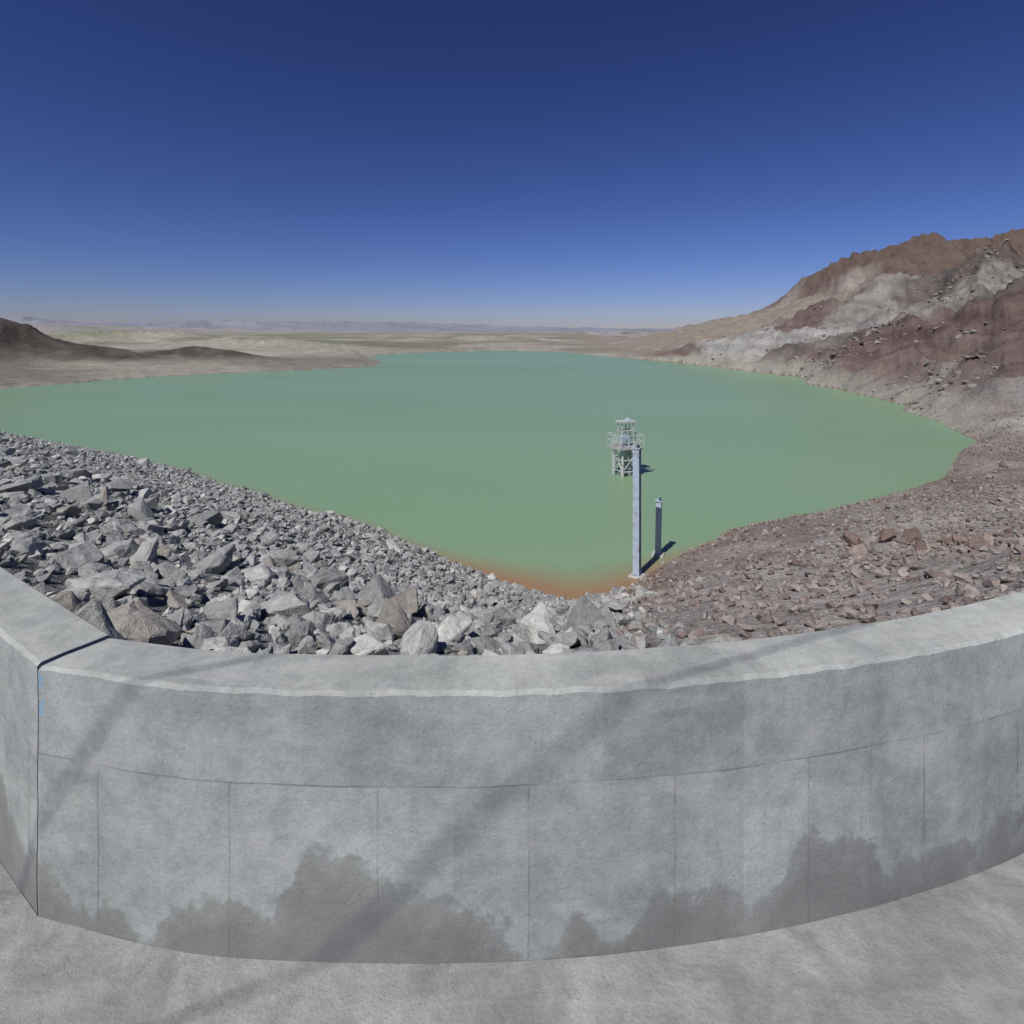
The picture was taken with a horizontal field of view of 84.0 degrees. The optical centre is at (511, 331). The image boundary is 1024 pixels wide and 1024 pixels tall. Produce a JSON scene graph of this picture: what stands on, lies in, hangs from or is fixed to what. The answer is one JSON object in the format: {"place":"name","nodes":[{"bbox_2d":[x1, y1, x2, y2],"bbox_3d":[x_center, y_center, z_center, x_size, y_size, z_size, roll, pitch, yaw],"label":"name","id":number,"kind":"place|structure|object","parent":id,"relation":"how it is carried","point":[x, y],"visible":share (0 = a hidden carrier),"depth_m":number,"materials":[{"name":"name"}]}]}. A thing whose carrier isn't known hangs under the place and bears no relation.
{"place":"outdoors","nodes":[
{"label":"outdoors","id":0,"kind":"place"},
{"bbox_2d":[18,322,457,332],"bbox_3d":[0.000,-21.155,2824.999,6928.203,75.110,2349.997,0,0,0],"label":"distant foothills","id":1,"kind":"structure","parent":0,"point":[42,328],"depth_m":2984.63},
{"bbox_2d":[8,317,673,331],"bbox_3d":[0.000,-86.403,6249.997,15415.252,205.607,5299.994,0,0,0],"label":"distant mountains","id":2,"kind":"structure","parent":0,"point":[327,325],"depth_m":7157.89,"materials":[{"name":"beige stone"}]},
{"bbox_2d":[0,351,976,599],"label":"water","id":3,"kind":"structure","parent":0,"point":[498,464],"depth_m":61.15,"materials":[{"name":"green liquid"}]},
{"bbox_2d":[607,418,644,476],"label":"intake tower","id":4,"kind":"structure","parent":3,"relation":"in","point":[625,445],"depth_m":47.64,"materials":[{"name":"white metal"}]},
{"bbox_2d":[0,228,1023,655],"bbox_3d":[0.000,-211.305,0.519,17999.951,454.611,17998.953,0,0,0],"label":"ground","id":5,"kind":"structure","parent":0,"point":[854,288],"depth_m":140.34,"materials":[{"name":"brown soil"}]},
{"bbox_2d":[0,431,747,655],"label":"riprap rocks","id":6,"kind":"object","parent":5,"relation":"on","point":[224,621],"visible":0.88,"depth_m":11.96,"materials":[{"name":"grey stone"}]},
{"bbox_2d":[628,571,645,578],"bbox_3d":[6.150,12.300,28.000,0.720,0.700,0.720,0,0,32],"label":"footing","id":7,"kind":"object","parent":5,"relation":"on","point":[640,576],"visible":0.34,"depth_m":27.87,"materials":[{"name":"concrete"}]},
{"bbox_2d":[633,449,640,575],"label":"beam","id":8,"kind":"structure","parent":7,"relation":"on","point":[636,512],"depth_m":27.87,"materials":[{"name":"paint"}]},
{"bbox_2d":[632,445,641,449],"bbox_3d":[6.150,5.659,28.000,0.400,0.178,0.400,0,0,32],"label":"cap plate","id":9,"kind":"object","parent":8,"relation":"on","point":[637,447],"visible":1,"depth_m":27.88,"materials":[{"name":"paint"}]},
{"bbox_2d":[639,452,640,567],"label":"rungs","id":10,"kind":"object","parent":8,"relation":"attached to","point":[639,510],"visible":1,"depth_m":27.89,"materials":[{"name":"metal"}]},
{"bbox_2d":[651,550,664,557],"bbox_3d":[7.844,12.250,30.603,0.680,0.700,0.680,1,0,23],"label":"footing","id":11,"kind":"object","parent":5,"relation":"on","point":[660,555],"visible":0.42,"depth_m":30.40,"materials":[{"name":"concrete"}]},
{"bbox_2d":[655,502,661,553],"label":"beam","id":12,"kind":"structure","parent":11,"relation":"on","point":[658,525],"depth_m":30.47,"materials":[{"name":"paint"}]},
{"bbox_2d":[594,400,1023,648],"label":"shore stones","id":13,"kind":"object","parent":5,"relation":"on","point":[968,592],"visible":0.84,"depth_m":14.48,"materials":[{"name":"stone"}]},
{"bbox_2d":[601,462,1023,611],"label":"shore boulders","id":14,"kind":"object","parent":5,"relation":"on","point":[913,534],"visible":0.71,"depth_m":17.91,"materials":[{"name":"stone"}]},
{"bbox_2d":[670,239,1023,416],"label":"hillside boulders","id":15,"kind":"object","parent":5,"relation":"on","point":[980,353],"visible":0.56,"depth_m":132.24,"materials":[{"name":"brown stone"}]},
{"bbox_2d":[0,853,1023,1023],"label":"pavement","id":16,"kind":"structure","parent":0,"point":[951,953],"depth_m":2.10,"materials":[{"name":"concrete"}]},
{"bbox_2d":[0,567,111,915],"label":"parapet wall","id":17,"kind":"structure","parent":16,"relation":"on","point":[38,630],"depth_m":2.50,"materials":[{"name":"concrete"}]},
{"bbox_2d":[37,591,1023,963],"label":"parapet wall","id":18,"kind":"structure","parent":16,"relation":"on","point":[399,809],"depth_m":2.22,"materials":[{"name":"concrete"}]},
{"bbox_2d":[0,0,1023,328],"label":"sky","id":19,"kind":"structure","parent":0,"point":[619,164],"materials":[{"name":"blue"}]}
]}

